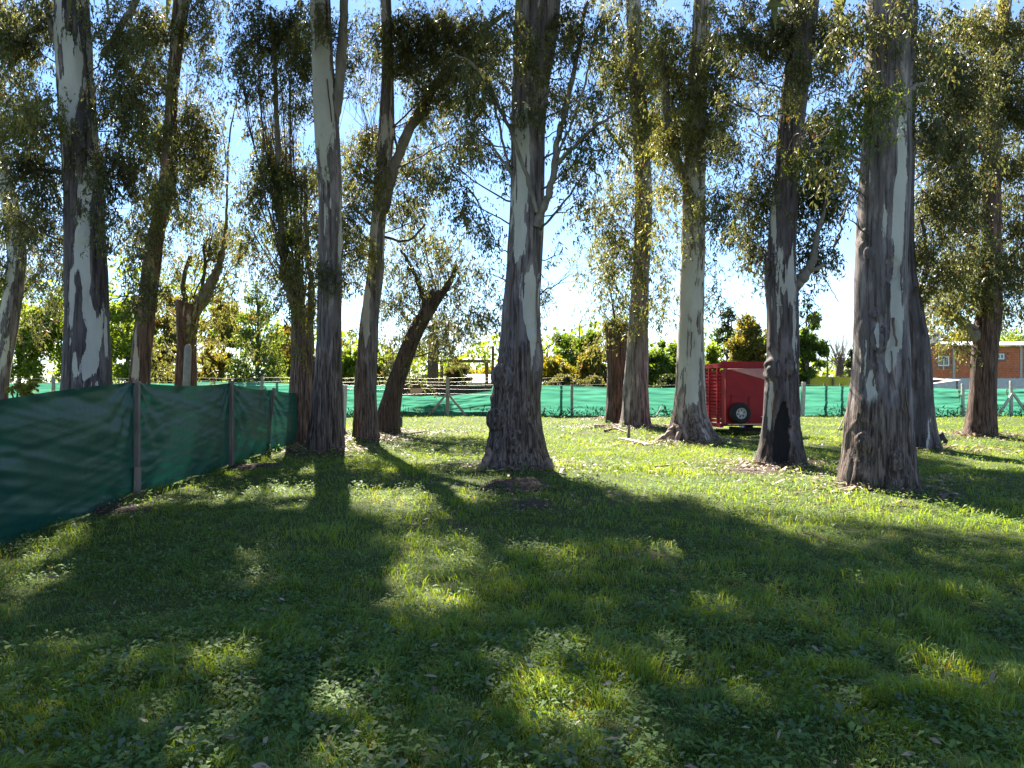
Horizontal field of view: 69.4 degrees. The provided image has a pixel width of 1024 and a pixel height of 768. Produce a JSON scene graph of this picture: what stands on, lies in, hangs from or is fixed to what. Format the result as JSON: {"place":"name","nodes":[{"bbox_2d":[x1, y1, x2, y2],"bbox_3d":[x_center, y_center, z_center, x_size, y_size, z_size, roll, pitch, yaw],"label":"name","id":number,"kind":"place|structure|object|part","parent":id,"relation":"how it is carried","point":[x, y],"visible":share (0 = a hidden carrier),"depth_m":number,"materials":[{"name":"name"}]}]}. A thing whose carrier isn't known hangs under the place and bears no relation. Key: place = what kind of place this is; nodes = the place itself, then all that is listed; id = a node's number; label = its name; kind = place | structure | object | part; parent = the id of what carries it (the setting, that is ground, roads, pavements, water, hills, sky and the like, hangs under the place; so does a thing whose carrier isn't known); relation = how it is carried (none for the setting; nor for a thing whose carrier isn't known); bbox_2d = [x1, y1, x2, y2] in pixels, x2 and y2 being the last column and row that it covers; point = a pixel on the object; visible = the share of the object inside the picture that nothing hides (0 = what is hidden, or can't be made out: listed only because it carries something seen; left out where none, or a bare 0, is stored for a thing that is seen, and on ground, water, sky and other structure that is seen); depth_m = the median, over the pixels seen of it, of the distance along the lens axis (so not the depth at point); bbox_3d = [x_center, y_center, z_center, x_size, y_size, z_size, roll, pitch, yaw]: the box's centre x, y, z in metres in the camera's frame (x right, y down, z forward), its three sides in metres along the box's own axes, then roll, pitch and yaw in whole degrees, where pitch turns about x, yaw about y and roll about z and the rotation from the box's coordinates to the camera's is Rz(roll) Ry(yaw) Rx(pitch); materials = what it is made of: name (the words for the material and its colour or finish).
{"place":"outdoors","nodes":[
{"label":"outdoors","id":0,"kind":"place"},
{"bbox_2d":[459,374,490,385],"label":"white shed","id":1,"kind":"structure","parent":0,"point":[479,381],"depth_m":52.49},
{"bbox_2d":[0,409,1023,767],"bbox_3d":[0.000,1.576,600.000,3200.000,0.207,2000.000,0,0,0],"label":"ground","id":2,"kind":"structure","parent":0,"point":[526,523],"depth_m":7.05,"materials":[{"name":"green plant"}]},
{"bbox_2d":[5,379,39,397],"bbox_3d":[-7.269,0.813,11.017,0.449,1.774,0.398,0,0,11],"label":"shrub","id":3,"kind":"object","parent":2,"relation":"on","point":[22,389],"visible":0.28,"depth_m":10.95,"materials":[{"name":"green plant"}]},
{"bbox_2d":[0,0,63,399],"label":"eucalyptus tree","id":4,"kind":"object","parent":2,"relation":"on","point":[14,294],"visible":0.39,"depth_m":19.91,"materials":[{"name":"green plant"}]},
{"bbox_2d":[0,279,63,382],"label":"tree","id":5,"kind":"object","parent":2,"relation":"on","point":[33,365],"visible":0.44,"depth_m":43.30,"materials":[{"name":"green plant"}]},
{"bbox_2d":[43,284,125,383],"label":"tree","id":6,"kind":"object","parent":2,"relation":"on","point":[57,375],"visible":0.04,"depth_m":46.00,"materials":[{"name":"green plant"}]},
{"bbox_2d":[0,0,204,389],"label":"eucalyptus tree","id":7,"kind":"object","parent":2,"relation":"on","point":[88,177],"visible":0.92,"depth_m":14.17,"materials":[{"name":"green plant"}]},
{"bbox_2d":[89,504,152,513],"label":"bare soil","id":8,"kind":"structure","parent":2,"relation":"on","point":[117,507],"depth_m":9.34,"materials":[{"name":"brown soil"}]},
{"bbox_2d":[109,295,169,382],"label":"tree","id":9,"kind":"object","parent":2,"relation":"on","point":[122,370],"visible":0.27,"depth_m":42.36,"materials":[{"name":"green plant"}]},
{"bbox_2d":[0,380,297,544],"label":"cloth fence","id":10,"kind":"object","parent":2,"relation":"on","point":[70,453],"visible":0.84,"depth_m":9.93,"materials":[{"name":"green fabric"}]},
{"bbox_2d":[151,292,181,383],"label":"tree","id":11,"kind":"object","parent":2,"relation":"on","point":[163,325],"visible":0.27,"depth_m":44.42,"materials":[{"name":"green plant"}]},
{"bbox_2d":[98,0,247,383],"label":"eucalyptus tree","id":12,"kind":"object","parent":2,"relation":"on","point":[175,38],"visible":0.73,"depth_m":20.81,"materials":[{"name":"green plant"}]},
{"bbox_2d":[182,344,191,385],"bbox_3d":[-8.156,0.401,18.480,0.190,2.800,0.185,3,0,0],"label":"bollard post","id":13,"kind":"object","parent":2,"relation":"on","point":[187,365],"visible":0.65,"depth_m":18.41,"materials":[{"name":"concrete"}]},
{"bbox_2d":[136,98,259,385],"bbox_3d":[-9.739,-3.439,23.167,4.193,10.778,3.050,0,0,25],"label":"eucalyptus tree","id":14,"kind":"object","parent":2,"relation":"on","point":[188,326],"visible":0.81,"depth_m":22.48,"materials":[{"name":"green plant"}]},
{"bbox_2d":[197,340,227,381],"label":"tree","id":15,"kind":"object","parent":2,"relation":"on","point":[219,366],"visible":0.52,"depth_m":40.55,"materials":[{"name":"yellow plant"}]},
{"bbox_2d":[199,293,249,380],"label":"tree","id":16,"kind":"object","parent":2,"relation":"on","point":[228,334],"visible":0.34,"depth_m":49.46,"materials":[{"name":"green plant"}]},
{"bbox_2d":[220,278,290,382],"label":"conifer","id":17,"kind":"object","parent":2,"relation":"on","point":[248,333],"visible":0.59,"depth_m":41.52,"materials":[{"name":"green plant"}]},
{"bbox_2d":[226,463,285,470],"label":"bare soil","id":18,"kind":"structure","parent":2,"relation":"on","point":[245,466],"depth_m":14.19,"materials":[{"name":"brown soil"}]},
{"bbox_2d":[202,0,349,442],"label":"eucalyptus tree","id":19,"kind":"object","parent":2,"relation":"on","point":[284,185],"visible":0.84,"depth_m":19.41,"materials":[{"name":"green plant"}]},
{"bbox_2d":[266,323,314,382],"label":"tree","id":20,"kind":"object","parent":2,"relation":"on","point":[288,334],"visible":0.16,"depth_m":47.42,"materials":[{"name":"green plant"}]},
{"bbox_2d":[268,0,385,451],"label":"eucalyptus tree","id":21,"kind":"object","parent":2,"relation":"on","point":[326,428],"visible":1,"depth_m":17.27,"materials":[{"name":"green plant"}]},
{"bbox_2d":[343,385,346,430],"bbox_3d":[-5.361,0.814,23.445,0.220,1.580,0.040,3,4,0],"label":"grey board","id":22,"kind":"object","parent":2,"relation":"on","point":[345,396],"visible":0.29,"depth_m":23.41,"materials":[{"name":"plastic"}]},
{"bbox_2d":[342,346,357,385],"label":"tree","id":23,"kind":"object","parent":2,"relation":"on","point":[349,361],"visible":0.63,"depth_m":51.40,"materials":[{"name":"green plant"}]},
{"bbox_2d":[377,353,394,384],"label":"tree","id":24,"kind":"object","parent":2,"relation":"on","point":[380,362],"visible":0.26,"depth_m":49.46,"materials":[{"name":"green plant"}]},
{"bbox_2d":[401,431,425,434],"bbox_3d":[-3.024,1.513,22.847,0.067,0.068,1.767,0,0,17],"label":"fallen branch","id":25,"kind":"object","parent":2,"relation":"on","point":[413,433],"visible":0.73,"depth_m":22.66,"materials":[{"name":"brown wood"}]},
{"bbox_2d":[316,0,512,439],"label":"eucalyptus tree","id":26,"kind":"object","parent":2,"relation":"on","point":[416,58],"visible":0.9,"depth_m":20.32,"materials":[{"name":"green plant"}]},
{"bbox_2d":[405,375,426,385],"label":"shrub","id":27,"kind":"object","parent":2,"relation":"on","point":[419,380],"visible":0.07,"depth_m":43.74,"materials":[{"name":"green plant"}]},
{"bbox_2d":[350,208,491,432],"bbox_3d":[-2.660,-1.864,23.986,4.260,7.628,4.197,0,0,-31],"label":"eucalyptus tree","id":28,"kind":"object","parent":2,"relation":"on","point":[389,407],"visible":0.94,"depth_m":23.57,"materials":[{"name":"green plant"}]},
{"bbox_2d":[394,313,469,385],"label":"palm tree","id":29,"kind":"object","parent":2,"relation":"on","point":[432,371],"visible":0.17,"depth_m":42.74,"materials":[{"name":"green plant"}]},
{"bbox_2d":[402,386,492,395],"bbox_3d":[-3.556,0.860,38.430,5.702,1.480,0.060,0,0,0],"label":"dark screen","id":30,"kind":"object","parent":2,"relation":"on","point":[453,390],"visible":0.07,"depth_m":38.40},
{"bbox_2d":[438,362,473,385],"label":"shrub","id":31,"kind":"object","parent":2,"relation":"on","point":[455,379],"visible":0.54,"depth_m":44.38,"materials":[{"name":"green plant"}]},
{"bbox_2d":[436,359,489,385],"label":"timber frame","id":32,"kind":"object","parent":2,"relation":"on","point":[476,361],"visible":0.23,"depth_m":41.92,"materials":[{"name":"wood"}]},
{"bbox_2d":[468,366,490,373],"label":"tree","id":33,"kind":"object","parent":2,"relation":"on","point":[479,371],"visible":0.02,"depth_m":59.54,"materials":[{"name":"yellow plant"}]},
{"bbox_2d":[491,346,493,385],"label":"tall pole","id":34,"kind":"object","parent":2,"relation":"on","point":[492,359],"visible":0.29,"depth_m":42.52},
{"bbox_2d":[0,416,1023,767],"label":"leaf litter","id":35,"kind":"object","parent":2,"relation":"on","point":[814,462],"visible":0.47,"depth_m":12.75,"materials":[{"name":"brown plant"}]},
{"bbox_2d":[0,413,1023,767],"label":"weeds","id":36,"kind":"object","parent":2,"relation":"on","point":[344,695],"visible":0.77,"depth_m":4.30,"materials":[{"name":"green plant"}]},
{"bbox_2d":[9,377,1023,416],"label":"net fence","id":37,"kind":"object","parent":2,"relation":"on","point":[812,398],"visible":0.35,"depth_m":37.01,"materials":[{"name":"fabric"}]},
{"bbox_2d":[410,388,422,392],"bbox_3d":[-4.725,0.328,36.675,0.673,0.240,0.030,0,0,0],"label":"arrow board","id":38,"kind":"object","parent":37,"relation":"attached to","point":[417,390],"visible":0.94,"depth_m":36.66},
{"bbox_2d":[480,477,552,492],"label":"bare soil","id":39,"kind":"structure","parent":2,"relation":"on","point":[526,483],"depth_m":11.05,"materials":[{"name":"brown soil"}]},
{"bbox_2d":[10,249,1023,385],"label":"distant wood","id":40,"kind":"object","parent":2,"relation":"on","point":[488,356],"visible":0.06,"depth_m":93.68,"materials":[{"name":"green plant"}]},
{"bbox_2d":[509,498,550,510],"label":"bare soil","id":41,"kind":"structure","parent":2,"relation":"on","point":[540,503],"depth_m":9.69,"materials":[{"name":"soil"}]},
{"bbox_2d":[416,0,644,470],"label":"eucalyptus tree","id":42,"kind":"object","parent":2,"relation":"on","point":[516,438],"visible":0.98,"depth_m":13.50,"materials":[{"name":"green plant"}]},
{"bbox_2d":[542,352,575,384],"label":"tree","id":43,"kind":"object","parent":2,"relation":"on","point":[550,371],"visible":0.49,"depth_m":47.48,"materials":[{"name":"yellow plant"}]},
{"bbox_2d":[546,373,606,386],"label":"shrub","id":44,"kind":"object","parent":2,"relation":"on","point":[568,379],"visible":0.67,"depth_m":41.19,"materials":[{"name":"green plant"}]},
{"bbox_2d":[551,325,603,380],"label":"tree","id":45,"kind":"object","parent":2,"relation":"on","point":[566,351],"visible":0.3,"depth_m":51.57,"materials":[{"name":"green plant"}]},
{"bbox_2d":[573,344,606,383],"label":"tree","id":46,"kind":"object","parent":2,"relation":"on","point":[587,369],"visible":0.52,"depth_m":45.29,"materials":[{"name":"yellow plant"}]},
{"bbox_2d":[594,424,614,427],"bbox_3d":[3.480,1.496,27.012,0.116,0.120,2.257,0,0,29],"label":"bark strip","id":47,"kind":"object","parent":2,"relation":"on","point":[604,425],"visible":0.61,"depth_m":26.57,"materials":[{"name":"brown wood"}]},
{"bbox_2d":[570,224,649,423],"bbox_3d":[3.893,-2.273,30.277,2.749,8.461,3.636,0,0,-19],"label":"eucalyptus tree","id":48,"kind":"object","parent":2,"relation":"on","point":[615,345],"visible":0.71,"depth_m":30.12,"materials":[{"name":"green plant"}]},
{"bbox_2d":[604,427,626,432],"bbox_3d":[3.549,1.518,24.010,0.501,0.151,1.199,0,0,-34],"label":"fallen branch","id":49,"kind":"object","parent":2,"relation":"on","point":[609,429],"visible":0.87,"depth_m":24.36,"materials":[{"name":"brown wood"}]},
{"bbox_2d":[557,0,689,426],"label":"eucalyptus tree","id":50,"kind":"object","parent":2,"relation":"on","point":[635,412],"visible":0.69,"depth_m":26.82,"materials":[{"name":"green plant"}]},
{"bbox_2d":[627,425,629,437],"bbox_3d":[3.468,1.452,21.998,0.116,0.474,0.116,0,0,0],"label":"stake","id":51,"kind":"object","parent":2,"relation":"on","point":[628,433],"visible":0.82,"depth_m":21.97,"materials":[{"name":"wood"}]},
{"bbox_2d":[620,438,652,445],"bbox_3d":[3.382,1.580,20.246,0.160,0.080,2.039,0,0,-12],"label":"plank","id":52,"kind":"object","parent":2,"relation":"on","point":[630,440],"visible":0.76,"depth_m":20.24,"materials":[{"name":"beige wood"}]},
{"bbox_2d":[262,416,1020,504],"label":"bark litter","id":53,"kind":"object","parent":2,"relation":"on","point":[943,496],"visible":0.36,"depth_m":13.77,"materials":[{"name":"brown plant"}]},
{"bbox_2d":[648,338,676,387],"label":"tree","id":54,"kind":"object","parent":2,"relation":"on","point":[661,363],"visible":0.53,"depth_m":49.44,"materials":[{"name":"green plant"}]},
{"bbox_2d":[649,373,675,387],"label":"shrub","id":55,"kind":"object","parent":2,"relation":"on","point":[669,381],"visible":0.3,"depth_m":41.75,"materials":[{"name":"green plant"}]},
{"bbox_2d":[346,403,1023,416],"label":"fence","id":56,"kind":"object","parent":2,"relation":"on","point":[825,409],"visible":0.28,"depth_m":36.53,"materials":[{"name":"green fabric"}]},
{"bbox_2d":[630,0,775,442],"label":"eucalyptus tree","id":57,"kind":"object","parent":2,"relation":"on","point":[697,125],"visible":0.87,"depth_m":20.20,"materials":[{"name":"green plant"}]},
{"bbox_2d":[705,343,722,370],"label":"tree","id":58,"kind":"object","parent":2,"relation":"on","point":[713,356],"visible":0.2,"depth_m":47.81,"materials":[{"name":"green plant"}]},
{"bbox_2d":[712,304,736,368],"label":"conifer","id":59,"kind":"object","parent":2,"relation":"on","point":[724,328],"visible":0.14,"depth_m":53.85,"materials":[{"name":"green plant"}]},
{"bbox_2d":[705,361,764,431],"bbox_3d":[7.325,0.451,24.362,2.050,2.310,4.723,0,0,-8],"label":"livestock trailer","id":60,"kind":"object","parent":2,"relation":"on","point":[734,393],"visible":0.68,"depth_m":22.83,"materials":[{"name":"red paint"}]},
{"bbox_3d":[7.582,0.804,22.822,1.710,0.805,0.004,0,0,-8],"label":"front door","id":61,"kind":"part","parent":60,"relation":"part of","materials":[{"name":"red paint"}]},
{"bbox_2d":[723,312,766,361],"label":"tree","id":62,"kind":"object","parent":2,"relation":"on","point":[751,346],"visible":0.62,"depth_m":45.22,"materials":[{"name":"green plant"}]},
{"bbox_2d":[719,465,781,473],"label":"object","id":63,"kind":"structure","parent":2,"relation":"on","point":[744,471],"depth_m":13.45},
{"bbox_2d":[684,0,865,467],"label":"eucalyptus tree","id":64,"kind":"object","parent":2,"relation":"on","point":[791,39],"visible":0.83,"depth_m":13.94,"materials":[{"name":"green plant"}]},
{"bbox_2d":[799,312,830,386],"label":"tree","id":65,"kind":"object","parent":2,"relation":"on","point":[811,344],"visible":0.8,"depth_m":44.58,"materials":[{"name":"green plant"}]},
{"bbox_2d":[824,355,832,376],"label":"utility pole","id":66,"kind":"object","parent":2,"relation":"on","point":[827,371],"visible":0.33,"depth_m":69.94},
{"bbox_2d":[810,377,850,386],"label":"yellow wall","id":67,"kind":"structure","parent":2,"relation":"on","point":[827,381],"depth_m":46.00,"materials":[{"name":"plant"}]},
{"bbox_2d":[821,331,852,376],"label":"bare tree","id":68,"kind":"object","parent":2,"relation":"on","point":[840,366],"visible":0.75,"depth_m":71.76,"materials":[{"name":"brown plant"}]},
{"bbox_2d":[837,348,852,376],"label":"conifer","id":69,"kind":"object","parent":2,"relation":"on","point":[848,363],"visible":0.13,"depth_m":62.00,"materials":[{"name":"green plant"}]},
{"bbox_2d":[742,0,979,490],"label":"eucalyptus tree","id":70,"kind":"object","parent":2,"relation":"on","point":[878,444],"visible":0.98,"depth_m":10.74,"materials":[{"name":"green plant"}]},
{"bbox_2d":[929,329,952,345],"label":"tree","id":71,"kind":"object","parent":2,"relation":"on","point":[945,335],"visible":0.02,"depth_m":66.52,"materials":[{"name":"green plant"}]},
{"bbox_2d":[939,432,947,445],"bbox_3d":[10.987,1.473,19.056,0.379,0.478,0.442,0,0,0],"label":"tree stump","id":72,"kind":"object","parent":2,"relation":"on","point":[943,437],"visible":0.27,"depth_m":18.91,"materials":[{"name":"grey wood"}]},
{"bbox_2d":[933,378,959,388],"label":"sheet shelter","id":73,"kind":"object","parent":2,"relation":"on","point":[937,380],"visible":0.32,"depth_m":52.54,"materials":[{"name":"metal"}]},
{"bbox_2d":[948,326,971,341],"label":"tree","id":74,"kind":"object","parent":2,"relation":"on","point":[957,335],"visible":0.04,"depth_m":77.31,"materials":[{"name":"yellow plant"}]},
{"bbox_2d":[908,0,1023,449],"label":"eucalyptus tree","id":75,"kind":"object","parent":2,"relation":"on","point":[935,198],"visible":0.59,"depth_m":17.56,"materials":[{"name":"green plant"}]},
{"bbox_2d":[918,0,1023,436],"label":"eucalyptus tree","id":76,"kind":"object","parent":2,"relation":"on","point":[985,329],"visible":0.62,"depth_m":21.69,"materials":[{"name":"green plant"}]},
{"bbox_2d":[1000,326,1023,341],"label":"tree","id":77,"kind":"object","parent":2,"relation":"on","point":[1016,338],"visible":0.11,"depth_m":76.09,"materials":[{"name":"green plant"}]},
{"bbox_2d":[0,0,1023,384],"label":"sky","id":78,"kind":"structure","parent":0,"point":[837,316],"materials":[{"name":"blue"}]},
{"bbox_2d":[930,342,1023,399],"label":"brick house","id":79,"kind":"structure","parent":0,"point":[1011,362],"depth_m":60.05,"materials":[{"name":"brick"}]},
{"bbox_2d":[929,333,940,343],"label":"water tank","id":80,"kind":"object","parent":79,"relation":"on","point":[939,335],"visible":0.25,"depth_m":60.76,"materials":[{"name":"white plastic"}]},
{"bbox_2d":[938,356,948,365],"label":"window","id":81,"kind":"structure","parent":79,"relation":"in","point":[941,362],"depth_m":60.04,"materials":[{"name":"white glass"}]}
]}

